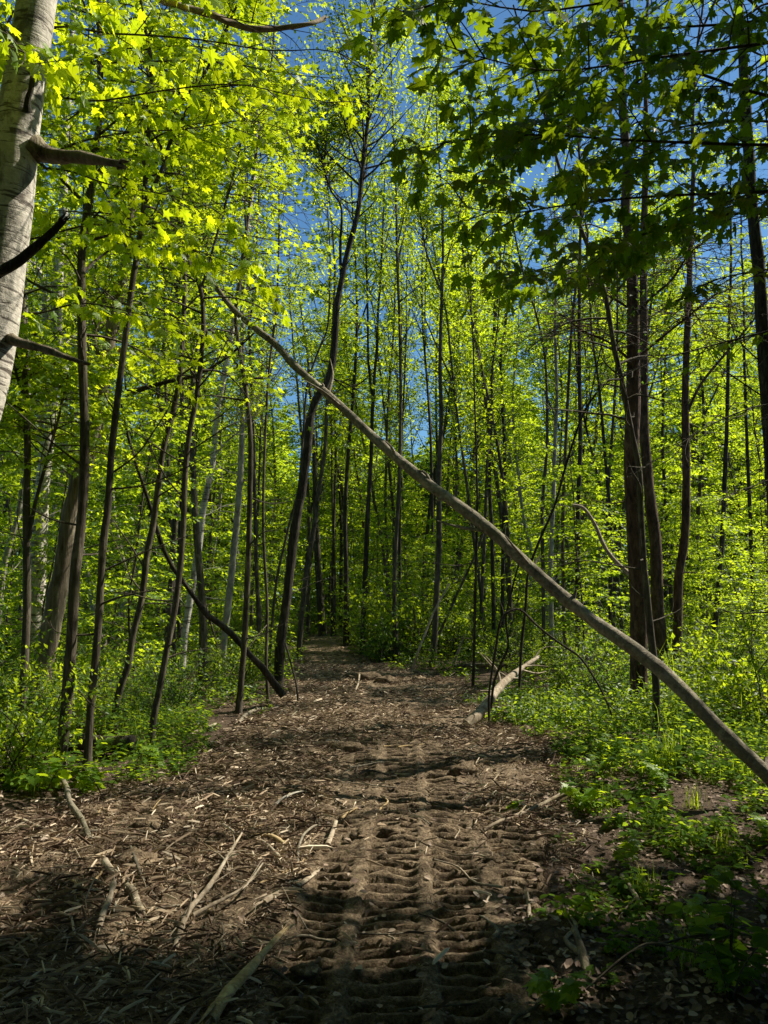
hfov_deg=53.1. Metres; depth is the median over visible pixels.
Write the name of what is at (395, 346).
slender tree
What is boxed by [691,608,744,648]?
shrub
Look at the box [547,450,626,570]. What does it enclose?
dense tree
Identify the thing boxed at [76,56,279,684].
slender tree
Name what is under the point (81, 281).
slender tree
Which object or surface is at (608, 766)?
seedling
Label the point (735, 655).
shrub
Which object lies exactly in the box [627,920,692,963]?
seedling
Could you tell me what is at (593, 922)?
seedling
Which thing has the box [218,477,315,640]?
sapling
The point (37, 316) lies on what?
slender tree
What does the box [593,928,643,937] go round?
stick
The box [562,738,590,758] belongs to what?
seedling
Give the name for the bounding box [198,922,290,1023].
splintered log
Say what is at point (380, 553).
sapling
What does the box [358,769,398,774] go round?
stick
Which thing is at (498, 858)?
dirt clod
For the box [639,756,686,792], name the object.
seedling
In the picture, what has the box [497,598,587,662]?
shrub
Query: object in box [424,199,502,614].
slender tree
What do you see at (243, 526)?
slender tree
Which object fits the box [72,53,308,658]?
slender tree
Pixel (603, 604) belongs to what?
shrub
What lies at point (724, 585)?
shrub
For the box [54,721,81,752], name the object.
seedling
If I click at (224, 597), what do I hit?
shrub
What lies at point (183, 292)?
slender tree
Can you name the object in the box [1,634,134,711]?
shrub
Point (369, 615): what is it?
shrub
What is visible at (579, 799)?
seedling
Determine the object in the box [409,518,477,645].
sapling
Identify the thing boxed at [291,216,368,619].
slender tree
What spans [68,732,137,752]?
fallen log
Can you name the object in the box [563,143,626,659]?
slender tree
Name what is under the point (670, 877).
seedling
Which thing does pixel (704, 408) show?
slender tree
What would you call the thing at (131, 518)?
sapling
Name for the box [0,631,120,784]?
shrub
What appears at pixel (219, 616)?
shrub
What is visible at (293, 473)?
woods
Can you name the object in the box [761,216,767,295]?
slender tree
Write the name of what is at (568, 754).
seedling
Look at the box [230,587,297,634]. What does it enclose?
shrub
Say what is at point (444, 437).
slender tree
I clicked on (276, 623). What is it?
sapling
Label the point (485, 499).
poplar tree
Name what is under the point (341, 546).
slender tree
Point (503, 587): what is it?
slender tree
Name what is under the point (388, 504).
sapling
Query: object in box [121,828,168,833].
stick
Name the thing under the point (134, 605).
sapling
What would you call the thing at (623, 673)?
shrub
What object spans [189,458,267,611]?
dense tree
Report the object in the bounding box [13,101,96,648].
slender tree
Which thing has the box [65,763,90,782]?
seedling
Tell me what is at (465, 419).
slender tree
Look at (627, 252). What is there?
maple tree
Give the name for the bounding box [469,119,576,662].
slender tree
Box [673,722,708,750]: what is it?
seedling
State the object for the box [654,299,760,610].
slender tree
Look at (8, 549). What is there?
pale tree
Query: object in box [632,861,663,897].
grass tuft
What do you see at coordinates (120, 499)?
sapling
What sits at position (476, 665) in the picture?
fallen log
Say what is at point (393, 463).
slender tree
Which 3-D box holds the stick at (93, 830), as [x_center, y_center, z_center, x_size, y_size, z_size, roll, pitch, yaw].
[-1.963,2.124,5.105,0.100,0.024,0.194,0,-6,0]
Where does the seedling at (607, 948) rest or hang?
on the ground
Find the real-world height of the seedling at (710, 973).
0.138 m
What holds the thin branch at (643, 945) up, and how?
on the ground
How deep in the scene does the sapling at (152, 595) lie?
12.04 m
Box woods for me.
[2,385,761,611]
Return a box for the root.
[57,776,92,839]
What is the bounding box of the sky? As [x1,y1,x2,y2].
[0,0,767,597]
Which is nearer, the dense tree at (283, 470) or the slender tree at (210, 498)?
the slender tree at (210, 498)
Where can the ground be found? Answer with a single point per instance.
(690, 880)
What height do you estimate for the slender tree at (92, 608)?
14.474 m
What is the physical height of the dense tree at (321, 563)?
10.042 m
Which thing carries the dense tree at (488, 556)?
on the ground
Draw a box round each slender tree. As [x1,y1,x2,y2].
[0,0,200,724]
[0,0,301,777]
[0,0,326,770]
[0,82,47,432]
[0,164,138,602]
[0,203,37,452]
[0,205,150,540]
[0,249,62,621]
[0,250,74,530]
[0,277,68,531]
[0,336,41,565]
[1,289,39,509]
[7,164,58,407]
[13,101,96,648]
[20,188,135,616]
[32,403,93,538]
[37,216,143,642]
[38,244,112,626]
[41,0,316,729]
[45,0,129,667]
[50,0,358,744]
[62,314,152,578]
[67,190,136,653]
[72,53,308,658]
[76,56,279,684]
[88,98,190,675]
[98,244,226,648]
[106,276,212,627]
[107,124,236,496]
[115,361,186,601]
[116,0,219,672]
[117,276,198,617]
[135,0,341,713]
[143,222,263,634]
[150,344,208,580]
[158,216,292,627]
[160,33,233,661]
[170,344,239,552]
[180,23,288,673]
[185,216,245,596]
[185,370,269,602]
[197,286,294,618]
[208,385,271,584]
[212,108,333,700]
[217,2,293,658]
[222,302,307,636]
[224,387,294,551]
[233,256,311,646]
[255,82,366,669]
[267,301,393,629]
[269,164,397,659]
[277,225,315,636]
[279,269,347,620]
[285,276,335,636]
[290,346,363,546]
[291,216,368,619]
[299,218,357,634]
[303,310,395,605]
[309,304,383,566]
[314,304,350,585]
[316,301,418,612]
[316,339,355,635]
[316,339,356,632]
[319,361,385,625]
[334,141,408,654]
[336,334,413,611]
[360,239,426,606]
[360,260,409,573]
[363,221,426,596]
[365,148,487,626]
[366,270,432,592]
[368,152,486,650]
[371,374,414,608]
[372,176,447,595]
[379,75,489,667]
[392,321,445,596]
[402,236,481,557]
[411,243,475,601]
[416,396,475,597]
[419,311,491,597]
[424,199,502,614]
[424,249,505,604]
[426,265,496,619]
[427,288,531,634]
[428,237,514,684]
[428,300,492,550]
[435,275,582,620]
[436,198,504,612]
[440,165,548,661]
[455,118,532,636]
[458,377,516,600]
[462,0,748,735]
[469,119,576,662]
[470,320,556,628]
[471,118,539,634]
[485,366,538,625]
[490,252,603,589]
[495,367,539,566]
[502,313,603,618]
[513,98,589,661]
[516,251,626,627]
[516,284,589,626]
[521,2,609,673]
[536,0,650,678]
[536,243,661,604]
[536,281,665,617]
[553,180,641,584]
[557,113,652,652]
[558,224,648,638]
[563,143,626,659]
[575,219,669,504]
[584,288,673,609]
[593,155,715,652]
[594,371,679,603]
[608,192,726,621]
[639,214,767,626]
[646,0,754,676]
[647,270,736,586]
[648,328,731,604]
[653,410,718,587]
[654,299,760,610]
[657,303,754,588]
[661,92,767,647]
[671,302,763,628]
[681,118,767,648]
[695,347,758,604]
[704,298,763,504]
[715,265,767,530]
[731,350,760,441]
[732,421,764,520]
[734,294,767,632]
[742,254,767,614]
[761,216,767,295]
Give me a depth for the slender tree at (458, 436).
38.92 m
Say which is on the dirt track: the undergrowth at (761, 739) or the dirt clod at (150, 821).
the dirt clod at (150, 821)
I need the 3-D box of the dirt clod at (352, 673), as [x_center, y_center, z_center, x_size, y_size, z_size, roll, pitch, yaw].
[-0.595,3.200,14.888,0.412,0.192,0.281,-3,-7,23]
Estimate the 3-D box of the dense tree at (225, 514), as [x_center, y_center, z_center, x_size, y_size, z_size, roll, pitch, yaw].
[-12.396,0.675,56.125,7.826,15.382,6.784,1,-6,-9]
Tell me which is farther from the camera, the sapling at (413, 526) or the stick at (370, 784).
the sapling at (413, 526)
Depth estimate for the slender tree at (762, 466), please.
38.19 m
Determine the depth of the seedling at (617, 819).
5.36 m
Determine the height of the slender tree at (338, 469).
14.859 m
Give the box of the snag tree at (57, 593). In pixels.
[0,17,254,717]
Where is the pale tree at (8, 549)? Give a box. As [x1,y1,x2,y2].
[0,131,76,627]
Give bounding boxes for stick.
[0,733,22,767]
[3,818,62,834]
[4,936,31,940]
[22,825,80,845]
[66,878,83,895]
[82,827,97,836]
[107,900,210,913]
[110,970,193,1001]
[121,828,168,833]
[129,845,156,898]
[130,970,167,986]
[150,987,222,1016]
[191,723,216,733]
[191,903,209,922]
[202,782,259,792]
[208,942,268,970]
[221,922,225,954]
[238,707,258,724]
[250,833,288,843]
[258,838,288,865]
[271,967,321,1010]
[285,642,298,700]
[286,934,356,940]
[294,909,334,942]
[296,824,325,865]
[340,801,364,818]
[341,782,395,787]
[349,762,383,768]
[354,674,359,691]
[357,931,448,934]
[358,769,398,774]
[378,795,388,814]
[410,583,449,671]
[418,912,487,949]
[434,859,502,888]
[438,533,483,634]
[440,849,484,856]
[452,634,464,663]
[478,915,499,938]
[484,949,537,972]
[508,996,541,1023]
[563,912,578,955]
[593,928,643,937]
[617,897,634,921]
[619,873,644,907]
[632,943,674,953]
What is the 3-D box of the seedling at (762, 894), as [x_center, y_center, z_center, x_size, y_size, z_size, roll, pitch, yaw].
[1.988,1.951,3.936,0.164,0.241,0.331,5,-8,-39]
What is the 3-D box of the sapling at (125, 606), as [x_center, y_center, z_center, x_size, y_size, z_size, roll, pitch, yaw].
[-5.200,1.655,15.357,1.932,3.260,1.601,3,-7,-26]
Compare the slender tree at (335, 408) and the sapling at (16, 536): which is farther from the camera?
the slender tree at (335, 408)
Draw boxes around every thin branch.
[583,905,766,991]
[655,923,753,946]
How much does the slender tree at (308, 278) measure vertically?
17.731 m
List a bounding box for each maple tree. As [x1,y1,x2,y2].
[0,0,403,349]
[349,0,767,516]
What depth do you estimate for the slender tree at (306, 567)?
20.38 m
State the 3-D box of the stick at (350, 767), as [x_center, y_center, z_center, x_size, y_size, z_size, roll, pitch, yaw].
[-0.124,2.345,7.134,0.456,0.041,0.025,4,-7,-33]
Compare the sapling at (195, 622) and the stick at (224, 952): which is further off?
the sapling at (195, 622)
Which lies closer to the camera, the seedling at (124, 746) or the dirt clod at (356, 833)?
the dirt clod at (356, 833)
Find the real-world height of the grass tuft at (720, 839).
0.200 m
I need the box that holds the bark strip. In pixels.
[271,790,306,808]
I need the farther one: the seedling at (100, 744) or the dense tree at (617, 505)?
the dense tree at (617, 505)
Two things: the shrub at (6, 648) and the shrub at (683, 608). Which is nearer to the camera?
the shrub at (6, 648)
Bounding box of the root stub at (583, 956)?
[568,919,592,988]
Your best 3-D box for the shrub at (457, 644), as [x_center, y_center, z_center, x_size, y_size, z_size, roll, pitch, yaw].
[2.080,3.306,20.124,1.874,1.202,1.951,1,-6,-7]
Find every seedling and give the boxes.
[0,768,30,786]
[0,775,20,791]
[9,772,54,795]
[26,760,61,790]
[28,751,85,796]
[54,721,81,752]
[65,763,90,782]
[67,750,79,768]
[67,752,137,795]
[72,764,107,786]
[73,771,110,795]
[78,760,111,780]
[92,743,106,758]
[95,730,128,755]
[101,733,132,761]
[108,767,131,782]
[117,758,141,771]
[129,769,150,779]
[139,740,164,765]
[153,728,184,753]
[157,756,189,775]
[159,753,200,773]
[504,800,523,811]
[522,967,597,1013]
[539,891,602,918]
[547,739,577,758]
[558,776,605,810]
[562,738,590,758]
[567,736,598,755]
[571,740,630,779]
[577,910,603,931]
[581,857,607,873]
[585,754,610,772]
[586,962,621,988]
[593,733,629,757]
[594,938,625,954]
[601,813,626,829]
[601,922,658,960]
[604,839,640,869]
[614,831,646,860]
[615,901,661,932]
[620,791,671,817]
[620,931,650,953]
[622,866,683,903]
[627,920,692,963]
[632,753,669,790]
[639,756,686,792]
[641,781,656,790]
[645,739,666,755]
[653,733,704,778]
[653,791,673,814]
[654,885,721,928]
[663,901,752,976]
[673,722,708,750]
[682,893,738,926]
[687,871,767,1000]
[697,864,732,894]
[698,963,733,999]
[703,962,739,989]
[706,931,767,994]
[708,757,739,774]
[710,815,767,850]
[717,800,749,822]
[720,791,762,816]
[730,782,750,794]
[733,863,767,903]
[739,952,767,989]
[741,805,767,837]
[754,900,765,913]
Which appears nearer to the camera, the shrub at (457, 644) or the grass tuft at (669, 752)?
the grass tuft at (669, 752)
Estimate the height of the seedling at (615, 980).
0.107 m
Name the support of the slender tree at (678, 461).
on the ground
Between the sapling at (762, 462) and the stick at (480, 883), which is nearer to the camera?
the stick at (480, 883)
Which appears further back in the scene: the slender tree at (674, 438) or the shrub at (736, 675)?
the slender tree at (674, 438)
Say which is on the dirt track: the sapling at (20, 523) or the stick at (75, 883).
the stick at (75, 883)
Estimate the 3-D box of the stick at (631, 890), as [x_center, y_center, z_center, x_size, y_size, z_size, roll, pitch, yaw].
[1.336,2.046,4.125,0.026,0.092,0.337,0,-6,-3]
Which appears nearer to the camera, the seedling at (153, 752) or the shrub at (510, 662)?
the seedling at (153, 752)
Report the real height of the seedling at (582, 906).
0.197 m
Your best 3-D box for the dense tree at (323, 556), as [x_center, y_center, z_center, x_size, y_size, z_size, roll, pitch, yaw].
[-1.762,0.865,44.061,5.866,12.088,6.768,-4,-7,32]
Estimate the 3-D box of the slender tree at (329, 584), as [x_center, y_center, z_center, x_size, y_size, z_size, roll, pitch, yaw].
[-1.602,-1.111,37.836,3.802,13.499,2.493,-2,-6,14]
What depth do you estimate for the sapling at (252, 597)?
21.06 m
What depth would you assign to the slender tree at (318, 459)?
33.51 m
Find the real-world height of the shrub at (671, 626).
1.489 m
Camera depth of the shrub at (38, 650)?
9.07 m
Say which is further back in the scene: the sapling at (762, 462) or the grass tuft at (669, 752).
the sapling at (762, 462)
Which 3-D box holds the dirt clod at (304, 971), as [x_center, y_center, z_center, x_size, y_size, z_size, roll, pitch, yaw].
[-0.334,1.964,3.287,0.148,0.067,0.090,0,-6,0]
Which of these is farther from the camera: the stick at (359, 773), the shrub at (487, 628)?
the shrub at (487, 628)
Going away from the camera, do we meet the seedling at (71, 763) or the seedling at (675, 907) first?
the seedling at (675, 907)
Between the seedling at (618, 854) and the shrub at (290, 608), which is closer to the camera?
the seedling at (618, 854)
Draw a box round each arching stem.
[476,565,540,708]
[488,607,633,723]
[515,392,596,687]
[572,504,627,574]
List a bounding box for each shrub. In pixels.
[0,608,64,710]
[0,613,35,681]
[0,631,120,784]
[0,634,21,685]
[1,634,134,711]
[2,626,21,673]
[5,601,95,656]
[11,622,108,676]
[16,632,159,731]
[57,610,131,659]
[63,592,152,643]
[64,596,162,647]
[66,579,113,620]
[80,583,151,628]
[99,666,176,721]
[106,632,238,712]
[117,635,161,665]
[122,617,198,677]
[181,563,270,631]
[188,621,305,688]
[189,615,252,651]
[193,633,272,671]
[196,577,292,637]
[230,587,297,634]
[262,595,297,632]
[276,588,343,633]
[311,564,417,652]
[323,622,359,644]
[332,596,430,662]
[345,592,427,633]
[348,547,503,657]
[404,575,531,657]
[431,615,489,656]
[442,585,495,620]
[458,603,548,667]
[463,581,519,629]
[465,607,520,643]
[469,620,560,680]
[476,612,532,652]
[487,579,560,615]
[496,611,559,642]
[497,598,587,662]
[514,591,561,625]
[533,605,629,703]
[538,652,611,695]
[553,584,628,633]
[554,638,665,706]
[557,605,629,643]
[587,605,684,653]
[597,613,629,636]
[626,587,695,625]
[629,603,700,647]
[660,608,767,685]
[664,565,767,634]
[664,591,731,646]
[664,614,744,673]
[665,592,733,618]
[669,579,767,728]
[684,629,754,659]
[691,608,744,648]
[756,619,767,657]
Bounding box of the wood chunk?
[325,820,337,845]
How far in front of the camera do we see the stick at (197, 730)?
9.20 m
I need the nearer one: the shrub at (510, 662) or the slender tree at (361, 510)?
the shrub at (510, 662)
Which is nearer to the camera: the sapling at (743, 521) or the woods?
the sapling at (743, 521)
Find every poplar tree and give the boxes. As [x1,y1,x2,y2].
[286,44,449,645]
[340,97,423,611]
[354,0,469,661]
[394,50,447,647]
[405,26,526,641]
[448,36,525,651]
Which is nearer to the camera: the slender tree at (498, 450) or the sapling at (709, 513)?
the slender tree at (498, 450)
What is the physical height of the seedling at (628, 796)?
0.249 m
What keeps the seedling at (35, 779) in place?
on the ground
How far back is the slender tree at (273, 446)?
31.92 m
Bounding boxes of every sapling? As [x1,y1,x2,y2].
[0,408,125,679]
[0,429,90,651]
[0,433,53,671]
[0,448,89,647]
[0,458,31,618]
[0,467,57,601]
[0,490,95,622]
[0,508,22,621]
[0,521,20,621]
[0,589,21,653]
[45,390,224,678]
[46,436,199,673]
[46,449,120,611]
[50,492,114,602]
[78,513,163,666]
[81,475,167,626]
[84,509,126,606]
[105,475,214,639]
[110,510,181,638]
[112,470,185,599]
[112,535,209,652]
[116,422,274,654]
[138,473,224,611]
[163,523,235,647]
[176,514,229,597]
[185,510,251,638]
[211,488,302,646]
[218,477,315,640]
[231,483,307,642]
[238,498,299,608]
[267,544,315,618]
[312,491,381,623]
[319,474,390,623]
[325,499,397,611]
[330,485,421,621]
[335,508,411,653]
[348,461,426,619]
[356,499,419,607]
[375,527,429,616]
[376,488,450,605]
[398,531,465,655]
[401,498,462,605]
[402,500,448,595]
[402,545,456,656]
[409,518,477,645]
[428,523,497,618]
[434,462,532,620]
[449,489,532,621]
[455,473,554,626]
[471,470,548,625]
[484,523,546,637]
[500,436,650,668]
[508,491,609,660]
[514,453,626,635]
[531,495,602,610]
[549,501,629,672]
[560,489,629,617]
[564,487,627,612]
[582,443,693,623]
[582,481,648,621]
[605,461,722,620]
[643,435,759,639]
[646,485,721,651]
[647,472,718,611]
[664,492,767,658]
[667,491,765,627]
[672,428,767,614]
[683,526,748,635]
[714,472,767,632]
[714,531,767,668]
[720,447,767,622]
[721,499,767,647]
[724,535,767,633]
[733,496,764,572]
[734,445,767,587]
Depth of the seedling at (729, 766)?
6.71 m
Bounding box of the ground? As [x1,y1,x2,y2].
[0,600,767,1023]
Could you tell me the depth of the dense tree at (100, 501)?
48.67 m
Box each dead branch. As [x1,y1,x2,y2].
[172,832,246,950]
[192,860,264,917]
[479,773,581,832]
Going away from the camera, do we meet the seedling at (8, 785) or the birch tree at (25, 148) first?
the birch tree at (25, 148)
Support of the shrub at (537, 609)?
on the ground
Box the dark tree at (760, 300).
[631,0,767,613]
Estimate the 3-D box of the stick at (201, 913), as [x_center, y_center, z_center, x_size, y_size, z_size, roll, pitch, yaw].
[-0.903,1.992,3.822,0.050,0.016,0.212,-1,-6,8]
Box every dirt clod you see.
[111,848,159,869]
[130,814,161,829]
[289,961,321,979]
[297,747,320,755]
[331,741,364,752]
[343,672,355,677]
[349,828,368,838]
[355,672,381,680]
[373,675,399,683]
[380,824,406,837]
[389,940,411,955]
[412,676,425,680]
[448,762,479,777]
[456,760,477,766]
[482,854,505,863]
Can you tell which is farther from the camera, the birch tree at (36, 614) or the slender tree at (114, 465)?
the slender tree at (114, 465)
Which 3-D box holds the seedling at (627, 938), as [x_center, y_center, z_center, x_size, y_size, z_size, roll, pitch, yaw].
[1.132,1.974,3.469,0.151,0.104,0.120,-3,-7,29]
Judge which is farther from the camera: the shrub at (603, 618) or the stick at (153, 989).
the shrub at (603, 618)
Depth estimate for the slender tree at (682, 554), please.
14.23 m
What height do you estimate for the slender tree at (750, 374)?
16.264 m
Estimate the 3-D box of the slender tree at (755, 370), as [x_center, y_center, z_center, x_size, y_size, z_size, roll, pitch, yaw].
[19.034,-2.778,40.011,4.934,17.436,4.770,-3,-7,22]
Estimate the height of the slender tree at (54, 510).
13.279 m
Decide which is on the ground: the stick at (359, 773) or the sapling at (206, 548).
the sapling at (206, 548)
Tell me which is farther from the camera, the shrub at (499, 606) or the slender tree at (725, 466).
the shrub at (499, 606)
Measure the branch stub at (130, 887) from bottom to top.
0.072 m
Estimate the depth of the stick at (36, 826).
5.19 m
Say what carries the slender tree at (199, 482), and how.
on the ground
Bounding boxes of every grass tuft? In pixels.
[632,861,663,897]
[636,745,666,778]
[656,728,684,773]
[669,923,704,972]
[682,782,708,810]
[715,824,740,853]
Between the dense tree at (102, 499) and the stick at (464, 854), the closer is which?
the stick at (464, 854)
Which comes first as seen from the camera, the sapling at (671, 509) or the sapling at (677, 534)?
the sapling at (671, 509)
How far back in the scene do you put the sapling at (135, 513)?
23.41 m
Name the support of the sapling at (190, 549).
on the ground
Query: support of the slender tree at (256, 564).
on the ground
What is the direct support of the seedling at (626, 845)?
on the ground
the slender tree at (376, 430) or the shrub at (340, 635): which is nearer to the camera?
the shrub at (340, 635)
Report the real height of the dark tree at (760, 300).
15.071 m
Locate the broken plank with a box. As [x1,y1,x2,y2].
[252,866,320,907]
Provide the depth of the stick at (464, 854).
4.74 m
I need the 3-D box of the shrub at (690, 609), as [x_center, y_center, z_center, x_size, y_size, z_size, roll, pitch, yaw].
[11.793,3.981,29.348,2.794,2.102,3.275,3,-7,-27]
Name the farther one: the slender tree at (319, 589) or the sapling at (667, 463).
the slender tree at (319, 589)
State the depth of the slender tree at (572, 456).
31.76 m
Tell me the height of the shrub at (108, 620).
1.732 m
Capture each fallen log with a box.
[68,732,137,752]
[453,663,591,667]
[463,646,554,727]
[682,666,767,674]
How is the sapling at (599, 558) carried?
on the ground
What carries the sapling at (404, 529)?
on the ground
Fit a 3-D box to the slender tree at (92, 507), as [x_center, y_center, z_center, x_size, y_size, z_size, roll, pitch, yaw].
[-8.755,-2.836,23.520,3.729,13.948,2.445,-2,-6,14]
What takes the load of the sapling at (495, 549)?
on the ground
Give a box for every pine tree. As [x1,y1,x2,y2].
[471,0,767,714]
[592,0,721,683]
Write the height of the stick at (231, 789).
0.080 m
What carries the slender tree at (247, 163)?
on the ground
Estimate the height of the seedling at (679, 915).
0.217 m
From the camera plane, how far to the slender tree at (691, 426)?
33.54 m
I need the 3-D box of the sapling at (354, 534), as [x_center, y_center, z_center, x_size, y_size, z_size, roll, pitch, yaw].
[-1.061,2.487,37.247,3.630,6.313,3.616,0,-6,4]
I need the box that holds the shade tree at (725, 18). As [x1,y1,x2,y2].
[699,0,767,367]
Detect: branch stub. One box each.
[95,877,116,937]
[101,857,117,876]
[122,875,148,922]
[524,883,531,920]
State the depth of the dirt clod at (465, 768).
6.74 m
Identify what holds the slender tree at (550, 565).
on the ground
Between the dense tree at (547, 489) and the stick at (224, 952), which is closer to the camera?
the stick at (224, 952)
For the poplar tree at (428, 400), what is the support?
on the ground
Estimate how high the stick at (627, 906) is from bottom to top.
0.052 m
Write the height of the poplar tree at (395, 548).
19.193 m
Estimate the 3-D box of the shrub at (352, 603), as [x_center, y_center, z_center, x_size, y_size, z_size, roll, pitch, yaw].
[-0.346,2.990,22.436,3.490,2.765,3.206,4,-7,-31]
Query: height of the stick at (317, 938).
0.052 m
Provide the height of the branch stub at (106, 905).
0.101 m
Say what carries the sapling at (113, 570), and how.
on the ground
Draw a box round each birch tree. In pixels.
[0,0,327,420]
[25,0,115,668]
[173,0,287,676]
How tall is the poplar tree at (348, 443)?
19.817 m
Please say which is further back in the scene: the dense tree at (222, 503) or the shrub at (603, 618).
the dense tree at (222, 503)
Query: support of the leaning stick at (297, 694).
on the dirt track
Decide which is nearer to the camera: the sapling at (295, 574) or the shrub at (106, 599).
the shrub at (106, 599)
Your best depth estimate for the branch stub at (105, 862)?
4.36 m
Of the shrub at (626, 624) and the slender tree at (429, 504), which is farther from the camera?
the slender tree at (429, 504)
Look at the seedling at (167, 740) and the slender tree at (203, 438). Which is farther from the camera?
the slender tree at (203, 438)
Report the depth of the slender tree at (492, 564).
20.19 m
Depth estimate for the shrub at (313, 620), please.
34.12 m
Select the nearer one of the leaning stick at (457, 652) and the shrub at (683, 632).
the shrub at (683, 632)
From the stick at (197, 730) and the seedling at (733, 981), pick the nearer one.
the seedling at (733, 981)
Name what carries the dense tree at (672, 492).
on the ground
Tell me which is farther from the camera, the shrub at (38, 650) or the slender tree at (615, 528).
the slender tree at (615, 528)
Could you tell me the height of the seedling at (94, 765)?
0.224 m
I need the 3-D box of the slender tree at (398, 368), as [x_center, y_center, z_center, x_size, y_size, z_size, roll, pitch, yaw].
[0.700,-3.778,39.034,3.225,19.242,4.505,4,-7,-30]
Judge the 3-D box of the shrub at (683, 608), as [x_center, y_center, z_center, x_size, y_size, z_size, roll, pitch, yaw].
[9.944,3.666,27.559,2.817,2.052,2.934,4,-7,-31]
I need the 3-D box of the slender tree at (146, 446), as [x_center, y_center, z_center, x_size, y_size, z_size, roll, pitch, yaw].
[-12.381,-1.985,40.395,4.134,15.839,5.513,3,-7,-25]
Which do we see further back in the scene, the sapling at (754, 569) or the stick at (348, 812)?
the sapling at (754, 569)
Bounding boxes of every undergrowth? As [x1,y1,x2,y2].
[0,598,767,736]
[0,662,767,928]
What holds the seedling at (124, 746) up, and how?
on the ground
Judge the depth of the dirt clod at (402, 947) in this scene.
3.43 m
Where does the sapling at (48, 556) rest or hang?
on the ground
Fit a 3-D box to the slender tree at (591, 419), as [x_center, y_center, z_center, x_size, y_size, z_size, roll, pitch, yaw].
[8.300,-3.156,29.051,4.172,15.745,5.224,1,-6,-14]
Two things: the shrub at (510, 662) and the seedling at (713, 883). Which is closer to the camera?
the seedling at (713, 883)
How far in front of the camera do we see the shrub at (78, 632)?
18.68 m
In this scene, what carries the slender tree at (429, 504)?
on the ground
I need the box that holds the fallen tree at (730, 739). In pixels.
[170,223,767,785]
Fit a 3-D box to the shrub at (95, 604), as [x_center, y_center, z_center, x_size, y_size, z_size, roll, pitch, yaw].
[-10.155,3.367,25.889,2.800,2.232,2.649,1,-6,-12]
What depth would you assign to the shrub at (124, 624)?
20.87 m
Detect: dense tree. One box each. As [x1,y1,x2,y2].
[31,400,140,608]
[49,424,153,602]
[85,484,143,593]
[111,434,188,607]
[143,453,225,599]
[152,425,258,599]
[188,417,234,596]
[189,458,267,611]
[214,426,313,614]
[222,413,299,607]
[271,480,329,619]
[290,446,361,615]
[297,510,358,600]
[299,412,405,620]
[348,492,401,602]
[357,452,427,590]
[358,457,425,600]
[396,440,472,599]
[404,478,481,601]
[410,457,485,602]
[428,366,573,615]
[463,462,548,611]
[489,440,569,612]
[527,467,597,611]
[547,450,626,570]
[556,456,612,605]
[568,420,681,608]
[589,464,672,602]
[614,391,737,614]
[649,434,727,594]
[663,446,752,609]
[666,378,764,599]
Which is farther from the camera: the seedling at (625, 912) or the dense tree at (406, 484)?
the dense tree at (406, 484)
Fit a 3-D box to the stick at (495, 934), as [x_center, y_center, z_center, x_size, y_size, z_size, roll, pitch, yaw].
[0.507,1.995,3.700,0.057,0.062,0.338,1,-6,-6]
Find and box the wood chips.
[0,650,695,1023]
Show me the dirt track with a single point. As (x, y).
(368, 990)
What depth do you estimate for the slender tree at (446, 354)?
27.59 m
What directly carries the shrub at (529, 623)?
on the ground
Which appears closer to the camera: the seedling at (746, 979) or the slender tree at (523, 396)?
the seedling at (746, 979)
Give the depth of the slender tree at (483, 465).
41.78 m
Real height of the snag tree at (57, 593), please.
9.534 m
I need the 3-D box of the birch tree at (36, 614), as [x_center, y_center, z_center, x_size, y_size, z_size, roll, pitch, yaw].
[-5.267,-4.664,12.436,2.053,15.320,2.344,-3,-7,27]
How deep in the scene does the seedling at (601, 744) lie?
7.40 m
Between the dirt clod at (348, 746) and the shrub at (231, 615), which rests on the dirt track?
the dirt clod at (348, 746)
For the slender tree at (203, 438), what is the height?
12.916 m
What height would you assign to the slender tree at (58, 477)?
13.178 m
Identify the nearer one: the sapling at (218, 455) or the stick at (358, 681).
the stick at (358, 681)
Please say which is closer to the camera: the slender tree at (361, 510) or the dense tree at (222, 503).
the slender tree at (361, 510)
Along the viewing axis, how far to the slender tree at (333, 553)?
32.13 m
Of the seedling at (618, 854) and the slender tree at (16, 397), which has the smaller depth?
the seedling at (618, 854)
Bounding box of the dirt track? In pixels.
[0,636,563,1023]
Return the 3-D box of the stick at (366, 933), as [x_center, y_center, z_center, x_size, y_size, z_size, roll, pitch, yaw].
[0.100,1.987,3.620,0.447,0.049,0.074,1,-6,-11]
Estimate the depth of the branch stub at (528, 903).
4.00 m
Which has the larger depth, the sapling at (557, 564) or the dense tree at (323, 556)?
the dense tree at (323, 556)
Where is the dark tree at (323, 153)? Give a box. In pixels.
[244,0,435,685]
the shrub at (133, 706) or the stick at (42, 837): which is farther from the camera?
the shrub at (133, 706)
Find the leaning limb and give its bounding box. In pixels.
[120,404,286,697]
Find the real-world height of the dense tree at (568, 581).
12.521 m
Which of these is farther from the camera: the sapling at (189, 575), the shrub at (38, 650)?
the sapling at (189, 575)
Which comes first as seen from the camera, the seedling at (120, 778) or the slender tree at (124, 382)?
the seedling at (120, 778)
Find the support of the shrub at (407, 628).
on the ground
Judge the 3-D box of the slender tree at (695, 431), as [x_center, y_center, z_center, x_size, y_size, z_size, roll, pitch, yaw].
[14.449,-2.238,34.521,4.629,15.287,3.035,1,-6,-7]

